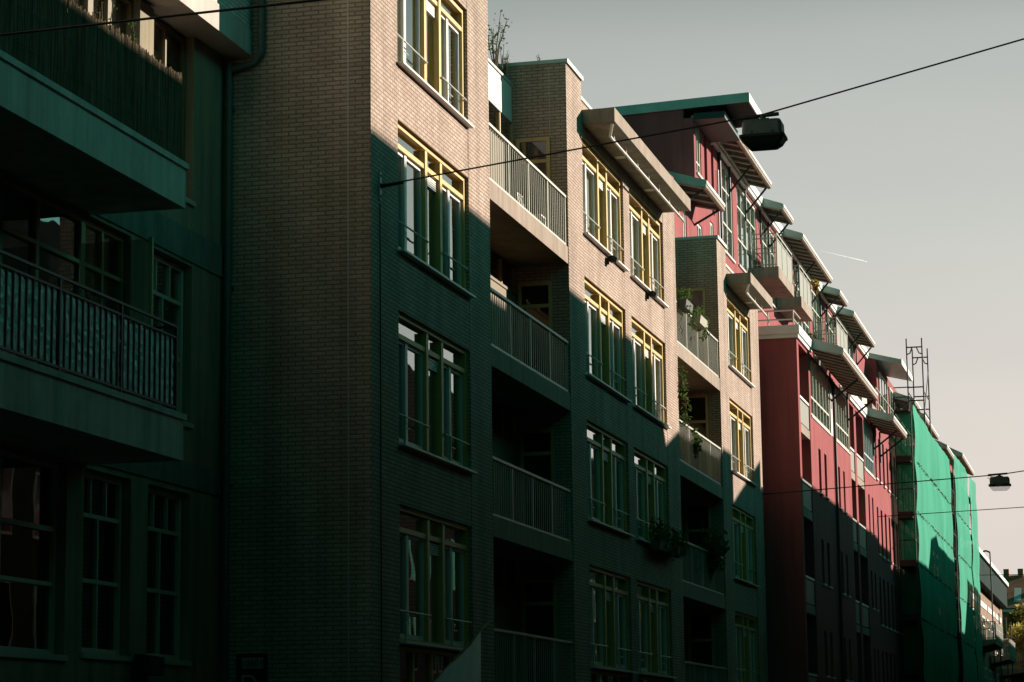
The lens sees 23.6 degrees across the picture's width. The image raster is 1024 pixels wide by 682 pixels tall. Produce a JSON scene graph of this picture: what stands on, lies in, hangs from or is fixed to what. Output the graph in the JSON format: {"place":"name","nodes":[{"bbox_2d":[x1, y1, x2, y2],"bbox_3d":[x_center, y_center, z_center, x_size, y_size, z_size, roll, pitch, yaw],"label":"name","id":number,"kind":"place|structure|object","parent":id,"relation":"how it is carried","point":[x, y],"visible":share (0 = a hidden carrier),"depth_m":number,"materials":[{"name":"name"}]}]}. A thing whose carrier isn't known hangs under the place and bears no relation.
{"place":"outdoors","nodes":[
{"label":"outdoors","id":0,"kind":"place"},
{"bbox_2d":[487,0,1023,575],"label":"sky","id":1,"kind":"structure","parent":0,"point":[917,177],"materials":[{"name":"grey"}]},
{"bbox_2d":[823,251,866,261],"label":"vapour trail","id":2,"kind":"object","parent":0,"point":[848,257],"visible":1,"depth_m":7301.30,"materials":[{"name":"white"}]},
{"bbox_2d":[1005,621,1023,681],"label":"street tree","id":3,"kind":"object","parent":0,"point":[1018,637],"visible":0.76,"depth_m":171.62,"materials":[{"name":"green plant"}]},
{"label":"ground","id":4,"kind":"structure","parent":0,"visible":0},
{"bbox_2d":[971,544,1023,681],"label":"balcony building","id":5,"kind":"structure","parent":4,"relation":"on","point":[994,584],"depth_m":158.77,"materials":[{"name":"brick"}]},
{"bbox_2d":[981,615,985,638],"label":"window","id":6,"kind":"structure","parent":5,"relation":"in","point":[983,618],"depth_m":153.79,"materials":[{"name":"white glass"}]},
{"bbox_2d":[984,667,987,681],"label":"window","id":7,"kind":"structure","parent":5,"relation":"in","point":[985,669],"depth_m":153.31,"materials":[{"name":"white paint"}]},
{"bbox_2d":[986,619,989,638],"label":"window","id":8,"kind":"structure","parent":5,"relation":"in","point":[988,630],"depth_m":158.79,"materials":[{"name":"white glass"}]},
{"bbox_2d":[988,669,991,681],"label":"window","id":9,"kind":"structure","parent":5,"relation":"in","point":[989,671],"depth_m":158.29,"materials":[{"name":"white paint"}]},
{"bbox_3d":[15.813,-2.533,27.211,9.054,16.700,26.980,-3,-10,14],"label":"street house","id":10,"kind":"object","parent":4,"relation":"on","visible":0},
{"bbox_2d":[0,0,324,35],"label":"span wire","id":11,"kind":"object","parent":10,"relation":"attached to","point":[156,17],"visible":1,"depth_m":22.17,"materials":[{"name":"black metal"}]},
{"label":"street house","id":12,"kind":"object","parent":4,"relation":"on","visible":0},
{"bbox_2d":[877,507,1023,516],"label":"span wire","id":13,"kind":"object","parent":12,"relation":"attached to","point":[951,511],"visible":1,"depth_m":92.09,"materials":[{"name":"black metal"}]},
{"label":"pavement","id":14,"kind":"structure","parent":0,"visible":0},
{"bbox_2d":[0,0,251,681],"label":"plaster building","id":15,"kind":"structure","parent":14,"relation":"on","point":[110,528],"depth_m":30.13,"materials":[{"name":"paint"}]},
{"bbox_2d":[0,449,67,660],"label":"window","id":16,"kind":"structure","parent":15,"relation":"in","point":[28,485],"depth_m":28.41,"materials":[{"name":"black glass"}]},
{"bbox_2d":[3,179,123,390],"bbox_3d":[-5.481,-0.551,29.585,0.090,2.160,3.680,-3,-10,14],"label":"window","id":17,"kind":"structure","parent":15,"relation":"in","point":[82,223],"depth_m":30.19,"materials":[{"name":"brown wood"}]},
{"bbox_2d":[0,269,173,403],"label":"foil screen","id":18,"kind":"object","parent":15,"relation":"attached to","point":[2,304],"visible":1,"depth_m":27.01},
{"bbox_2d":[0,0,183,158],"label":"reed screen","id":19,"kind":"object","parent":15,"relation":"attached to","point":[111,71],"visible":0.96,"depth_m":27.70,"materials":[{"name":"wicker"}]},
{"bbox_2d":[67,0,132,40],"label":"window","id":20,"kind":"structure","parent":15,"relation":"in","point":[105,13],"depth_m":32.06,"materials":[{"name":"beige wood"}]},
{"bbox_2d":[80,471,132,661],"bbox_3d":[-5.084,2.789,30.226,0.250,2.290,1.500,-3,-10,14],"label":"window","id":21,"kind":"structure","parent":15,"relation":"in","point":[102,494],"depth_m":30.45,"materials":[{"name":"black glass"}]},
{"bbox_2d":[97,0,117,25],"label":"balcony plant","id":22,"kind":"object","parent":15,"relation":"on","point":[113,3],"visible":0.16,"depth_m":29.53,"materials":[{"name":"green plant"}]},
{"bbox_2d":[128,21,139,43],"bbox_3d":[-4.622,-3.373,30.152,0.246,1.212,0.312,-3,-10,14],"label":"balcony plant","id":23,"kind":"object","parent":15,"relation":"on","point":[132,25],"visible":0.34,"depth_m":30.15,"materials":[{"name":"green plant"}]},
{"bbox_2d":[131,654,164,681],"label":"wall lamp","id":24,"kind":"object","parent":15,"relation":"attached to","point":[147,665],"visible":1,"depth_m":30.69,"materials":[{"name":"black metal"}]},
{"bbox_2d":[146,487,191,665],"bbox_3d":[-4.593,3.102,32.155,0.250,2.290,1.510,-3,-10,14],"label":"window","id":25,"kind":"structure","parent":15,"relation":"in","point":[164,508],"depth_m":32.41,"materials":[{"name":"black glass"}]},
{"bbox_2d":[153,254,193,428],"bbox_3d":[-4.631,-0.015,32.671,0.250,2.230,1.510,-3,-10,14],"label":"window","id":26,"kind":"structure","parent":15,"relation":"in","point":[168,266],"depth_m":33.20,"materials":[{"name":"black glass"}]},
{"bbox_2d":[154,19,195,206],"bbox_3d":[-4.669,-3.128,33.186,0.250,2.380,1.510,-3,-10,14],"label":"window","id":27,"kind":"structure","parent":15,"relation":"in","point":[165,31],"depth_m":33.78,"materials":[{"name":"black wood"}]},
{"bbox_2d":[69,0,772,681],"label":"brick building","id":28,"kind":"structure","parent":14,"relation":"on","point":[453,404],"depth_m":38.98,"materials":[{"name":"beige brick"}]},
{"bbox_2d":[236,653,267,681],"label":"wall sign","id":29,"kind":"object","parent":28,"relation":"attached to","point":[251,667],"visible":1,"depth_m":33.62,"materials":[{"name":"black metal"}]},
{"bbox_2d":[400,646,461,681],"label":"shop window","id":30,"kind":"structure","parent":28,"relation":"in","point":[416,665],"depth_m":36.07,"materials":[{"name":"glass"}]},
{"bbox_2d":[399,505,471,651],"bbox_3d":[-1.161,3.604,36.648,0.310,1.986,4.020,-3,-10,14],"label":"window","id":31,"kind":"structure","parent":28,"relation":"in","point":[439,545],"depth_m":36.97,"materials":[{"name":"glass"}]},
{"bbox_2d":[397,0,473,128],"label":"window","id":32,"kind":"structure","parent":28,"relation":"in","point":[430,33],"depth_m":38.41,"materials":[{"name":"paint"}]},
{"bbox_2d":[398,123,475,298],"bbox_3d":[-1.230,-1.970,37.570,0.310,1.986,4.020,-3,-10,14],"label":"window","id":33,"kind":"structure","parent":28,"relation":"in","point":[431,210],"depth_m":37.77,"materials":[{"name":"paint"}]},
{"bbox_2d":[399,312,477,473],"bbox_3d":[-1.195,0.827,37.107,0.310,1.986,4.020,-3,-10,14],"label":"window","id":34,"kind":"structure","parent":28,"relation":"in","point":[433,414],"depth_m":37.37,"materials":[{"name":"glass"}]},
{"bbox_2d":[432,622,489,681],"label":"flag","id":35,"kind":"object","parent":28,"relation":"attached to","point":[465,666],"visible":1,"depth_m":35.15,"materials":[{"name":"white fabric"}]},
{"bbox_2d":[488,10,511,66],"bbox_3d":[-0.292,-5.677,46.803,0.481,1.234,0.781,-3,-10,14],"label":"roof shrub","id":36,"kind":"object","parent":28,"relation":"on","point":[495,58],"visible":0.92,"depth_m":46.65,"materials":[{"name":"green plant"}]},
{"bbox_2d":[494,43,510,75],"bbox_3d":[-0.223,-5.405,47.356,0.440,0.882,0.715,-3,-10,14],"label":"roof shrub","id":37,"kind":"object","parent":28,"relation":"on","point":[504,63],"visible":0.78,"depth_m":47.26,"materials":[{"name":"green plant"}]},
{"bbox_2d":[517,192,545,225],"bbox_3d":[0.372,-2.337,46.143,0.492,0.909,0.467,-3,-10,14],"label":"garden chair","id":38,"kind":"object","parent":28,"relation":"on","point":[519,196],"visible":0.24,"depth_m":46.15,"materials":[{"name":"white paint"}]},
{"bbox_2d":[582,140,629,271],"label":"window","id":39,"kind":"structure","parent":28,"relation":"in","point":[601,188],"depth_m":50.52,"materials":[{"name":"paint"}]},
{"bbox_2d":[584,278,631,402],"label":"window","id":40,"kind":"structure","parent":28,"relation":"in","point":[603,318],"depth_m":50.07,"materials":[{"name":"paint"}]},
{"bbox_2d":[591,670,628,681],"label":"shop window","id":41,"kind":"structure","parent":28,"relation":"in","point":[596,676],"depth_m":48.62,"materials":[{"name":"glass"}]},
{"bbox_2d":[587,421,634,536],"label":"window","id":42,"kind":"structure","parent":28,"relation":"in","point":[606,454],"depth_m":49.60,"materials":[{"name":"glass"}]},
{"bbox_2d":[607,255,618,264],"bbox_3d":[2.069,-1.655,50.196,0.230,0.185,0.170,-3,-10,14],"label":"floodlight","id":43,"kind":"object","parent":28,"relation":"attached to","point":[613,259],"visible":1,"depth_m":50.12,"materials":[{"name":"black metal"}]},
{"bbox_2d":[589,565,637,672],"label":"window","id":44,"kind":"structure","parent":28,"relation":"in","point":[609,604],"depth_m":49.14,"materials":[{"name":"glass"}]},
{"bbox_2d":[629,191,668,307],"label":"window","id":45,"kind":"structure","parent":28,"relation":"in","point":[645,242],"depth_m":55.00,"materials":[{"name":"paint"}]},
{"bbox_2d":[634,448,666,544],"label":"window","id":46,"kind":"structure","parent":28,"relation":"in","point":[650,475],"depth_m":53.56,"materials":[{"name":"glass"}]},
{"bbox_2d":[632,318,671,428],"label":"window","id":47,"kind":"structure","parent":28,"relation":"in","point":[647,351],"depth_m":54.53,"materials":[{"name":"paint"}]},
{"bbox_2d":[647,290,657,298],"bbox_3d":[3.116,-1.016,54.318,0.230,0.185,0.170,-3,-10,14],"label":"floodlight","id":48,"kind":"object","parent":28,"relation":"attached to","point":[652,294],"visible":1,"depth_m":54.25,"materials":[{"name":"black metal"}]},
{"bbox_2d":[639,676,668,681],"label":"shop window","id":49,"kind":"structure","parent":28,"relation":"in","point":[641,679],"depth_m":52.99,"materials":[{"name":"glass"}]},
{"bbox_2d":[637,580,677,678],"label":"window","id":50,"kind":"structure","parent":28,"relation":"in","point":[654,657],"depth_m":53.61,"materials":[{"name":"glass"}]},
{"bbox_2d":[648,517,690,560],"bbox_3d":[3.481,4.441,54.235,0.653,0.865,3.152,-3,-10,14],"label":"window box","id":51,"kind":"object","parent":28,"relation":"attached to","point":[675,548],"visible":1,"depth_m":53.72,"materials":[{"name":"plastic"}]},
{"bbox_2d":[677,322,680,334],"bbox_3d":[3.910,-0.197,58.886,0.302,0.806,0.368,7,-12,-38],"label":"climbing plant","id":52,"kind":"object","parent":28,"relation":"on","point":[678,328],"visible":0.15,"depth_m":58.85,"materials":[{"name":"green plant"}]},
{"bbox_2d":[678,365,691,427],"bbox_3d":[4.044,1.296,57.657,0.418,1.491,0.403,-3,-10,14],"label":"hanging vine","id":53,"kind":"object","parent":28,"relation":"hanging from","point":[685,415],"visible":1,"depth_m":57.63,"materials":[{"name":"green plant"}]},
{"bbox_2d":[676,286,696,331],"bbox_3d":[4.184,-0.778,58.715,0.446,1.052,1.013,-3,-10,14],"label":"planter box","id":54,"kind":"object","parent":28,"relation":"attached to","point":[685,305],"visible":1,"depth_m":58.53,"materials":[{"name":"plastic"}]},
{"bbox_2d":[679,425,702,464],"bbox_3d":[4.289,2.619,59.597,0.765,1.135,1.099,-3,-10,14],"label":"balcony shrub","id":55,"kind":"object","parent":28,"relation":"on","point":[698,440],"visible":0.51,"depth_m":59.58,"materials":[{"name":"green plant"}]},
{"bbox_2d":[378,38,1023,199],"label":"span wire","id":56,"kind":"object","parent":28,"relation":"attached to","point":[381,186],"visible":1,"depth_m":33.81,"materials":[{"name":"black metal"}]},
{"bbox_2d":[738,112,787,150],"bbox_3d":[3.421,-2.872,33.441,0.647,0.503,0.430,-3,-10,14],"label":"hanging street lamp","id":57,"kind":"object","parent":56,"relation":"hanging from","point":[761,132],"visible":1,"depth_m":33.27,"materials":[{"name":"black metal"}]},
{"bbox_2d":[692,305,709,341],"bbox_3d":[4.684,-0.408,60.691,0.491,1.074,1.271,-3,-10,14],"label":"planter box","id":58,"kind":"object","parent":28,"relation":"attached to","point":[701,322],"visible":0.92,"depth_m":60.50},
{"bbox_2d":[692,527,729,582],"bbox_3d":[4.982,5.431,60.981,0.824,1.682,1.262,4,-10,-24],"label":"balcony shrub","id":59,"kind":"object","parent":28,"relation":"on","point":[714,554],"visible":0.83,"depth_m":60.86,"materials":[{"name":"green plant"}]},
{"bbox_2d":[727,297,754,387],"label":"window","id":60,"kind":"structure","parent":28,"relation":"in","point":[737,322],"depth_m":67.78,"materials":[{"name":"paint"}]},
{"bbox_2d":[729,399,757,486],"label":"window","id":61,"kind":"structure","parent":28,"relation":"in","point":[740,422],"depth_m":67.32,"materials":[{"name":"paint"}]},
{"bbox_2d":[732,505,760,587],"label":"window","id":62,"kind":"structure","parent":28,"relation":"in","point":[743,525],"depth_m":66.86,"materials":[{"name":"glass"}]},
{"bbox_2d":[735,612,758,681],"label":"window","id":63,"kind":"structure","parent":28,"relation":"in","point":[745,625],"depth_m":66.40,"materials":[{"name":"paint"}]},
{"bbox_2d":[761,470,1023,500],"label":"span wire","id":64,"kind":"object","parent":28,"relation":"attached to","point":[877,484],"visible":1,"depth_m":69.51,"materials":[{"name":"black metal"}]},
{"bbox_2d":[988,473,1010,486],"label":"hanging street lamp","id":65,"kind":"object","parent":64,"relation":"hanging from","point":[999,480],"visible":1,"depth_m":68.73,"materials":[{"name":"black metal"}]},
{"bbox_2d":[609,92,906,681],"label":"red building","id":66,"kind":"structure","parent":14,"relation":"on","point":[823,613],"depth_m":75.06,"materials":[{"name":"paint"}]},
{"bbox_2d":[683,211,685,236],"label":"window","id":67,"kind":"structure","parent":66,"relation":"in","point":[684,226],"depth_m":67.02,"materials":[{"name":"white paint"}]},
{"bbox_2d":[691,116,702,178],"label":"window","id":68,"kind":"structure","parent":66,"relation":"in","point":[696,129],"depth_m":69.95,"materials":[{"name":"beige paint"}]},
{"bbox_2d":[697,224,700,235],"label":"window","id":69,"kind":"structure","parent":66,"relation":"in","point":[698,227],"depth_m":69.24,"materials":[{"name":"white glass"}]},
{"bbox_2d":[721,162,735,263],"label":"window","id":70,"kind":"structure","parent":66,"relation":"in","point":[727,214],"depth_m":74.73,"materials":[{"name":"beige paint"}]},
{"bbox_2d":[736,184,755,272],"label":"window","id":71,"kind":"structure","parent":66,"relation":"in","point":[745,229],"depth_m":78.22,"materials":[{"name":"beige paint"}]},
{"bbox_2d":[761,219,777,309],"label":"window","id":72,"kind":"structure","parent":66,"relation":"in","point":[764,241],"depth_m":82.90,"materials":[{"name":"beige paint"}]},
{"bbox_2d":[793,264,811,351],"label":"window","id":73,"kind":"structure","parent":66,"relation":"in","point":[805,325],"depth_m":91.12,"materials":[{"name":"white glass"}]},
{"bbox_2d":[808,332,820,364],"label":"potted plant","id":74,"kind":"object","parent":66,"relation":"on","point":[818,361],"visible":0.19,"depth_m":80.49,"materials":[{"name":"green plant"}]},
{"bbox_2d":[811,278,820,298],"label":"potted plant","id":75,"kind":"object","parent":66,"relation":"on","point":[816,285],"visible":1,"depth_m":87.22,"materials":[{"name":"green plant"}]},
{"bbox_2d":[811,289,825,368],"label":"window","id":76,"kind":"structure","parent":66,"relation":"in","point":[815,305],"depth_m":96.10,"materials":[{"name":"white glass"}]},
{"bbox_2d":[810,356,831,435],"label":"window","id":77,"kind":"structure","parent":66,"relation":"in","point":[818,378],"depth_m":76.90,"materials":[{"name":"beige paint"}]},
{"bbox_2d":[825,308,834,344],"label":"window","id":78,"kind":"structure","parent":66,"relation":"in","point":[829,337],"depth_m":100.38,"materials":[{"name":"grey glass"}]},
{"bbox_2d":[835,385,850,454],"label":"window","id":79,"kind":"structure","parent":66,"relation":"in","point":[842,432],"depth_m":82.90,"materials":[{"name":"beige paint"}]},
{"bbox_2d":[839,340,853,388],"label":"window","id":80,"kind":"structure","parent":66,"relation":"in","point":[850,351],"depth_m":107.77,"materials":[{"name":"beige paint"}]},
{"bbox_2d":[863,418,875,479],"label":"window","id":81,"kind":"structure","parent":66,"relation":"in","point":[868,436],"depth_m":91.02,"materials":[{"name":"grey glass"}]},
{"bbox_2d":[842,353,973,681],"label":"scaffolded building","id":82,"kind":"structure","parent":14,"relation":"on","point":[880,369],"depth_m":99.95,"materials":[{"name":"red paint"}]},
{"bbox_2d":[878,372,887,412],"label":"window","id":83,"kind":"structure","parent":82,"relation":"in","point":[882,384],"depth_m":115.58,"materials":[{"name":"beige paint"}]},
{"bbox_2d":[888,387,896,414],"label":"window","id":84,"kind":"structure","parent":82,"relation":"in","point":[891,399],"depth_m":119.83,"materials":[{"name":"beige paint"}]},
{"bbox_2d":[893,338,983,681],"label":"scaffold","id":85,"kind":"object","parent":14,"relation":"on","point":[933,565],"visible":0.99,"depth_m":108.62,"materials":[{"name":"fabric"}]},
{"bbox_2d":[1000,569,1023,679],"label":"tiled roof house","id":86,"kind":"structure","parent":14,"relation":"on","point":[1015,592],"depth_m":198.41,"materials":[{"name":"brick"}]},
{"bbox_2d":[1003,603,1023,681],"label":"street tree","id":87,"kind":"object","parent":14,"relation":"on","point":[1016,615],"visible":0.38,"depth_m":179.22,"materials":[{"name":"green plant"}]}
]}

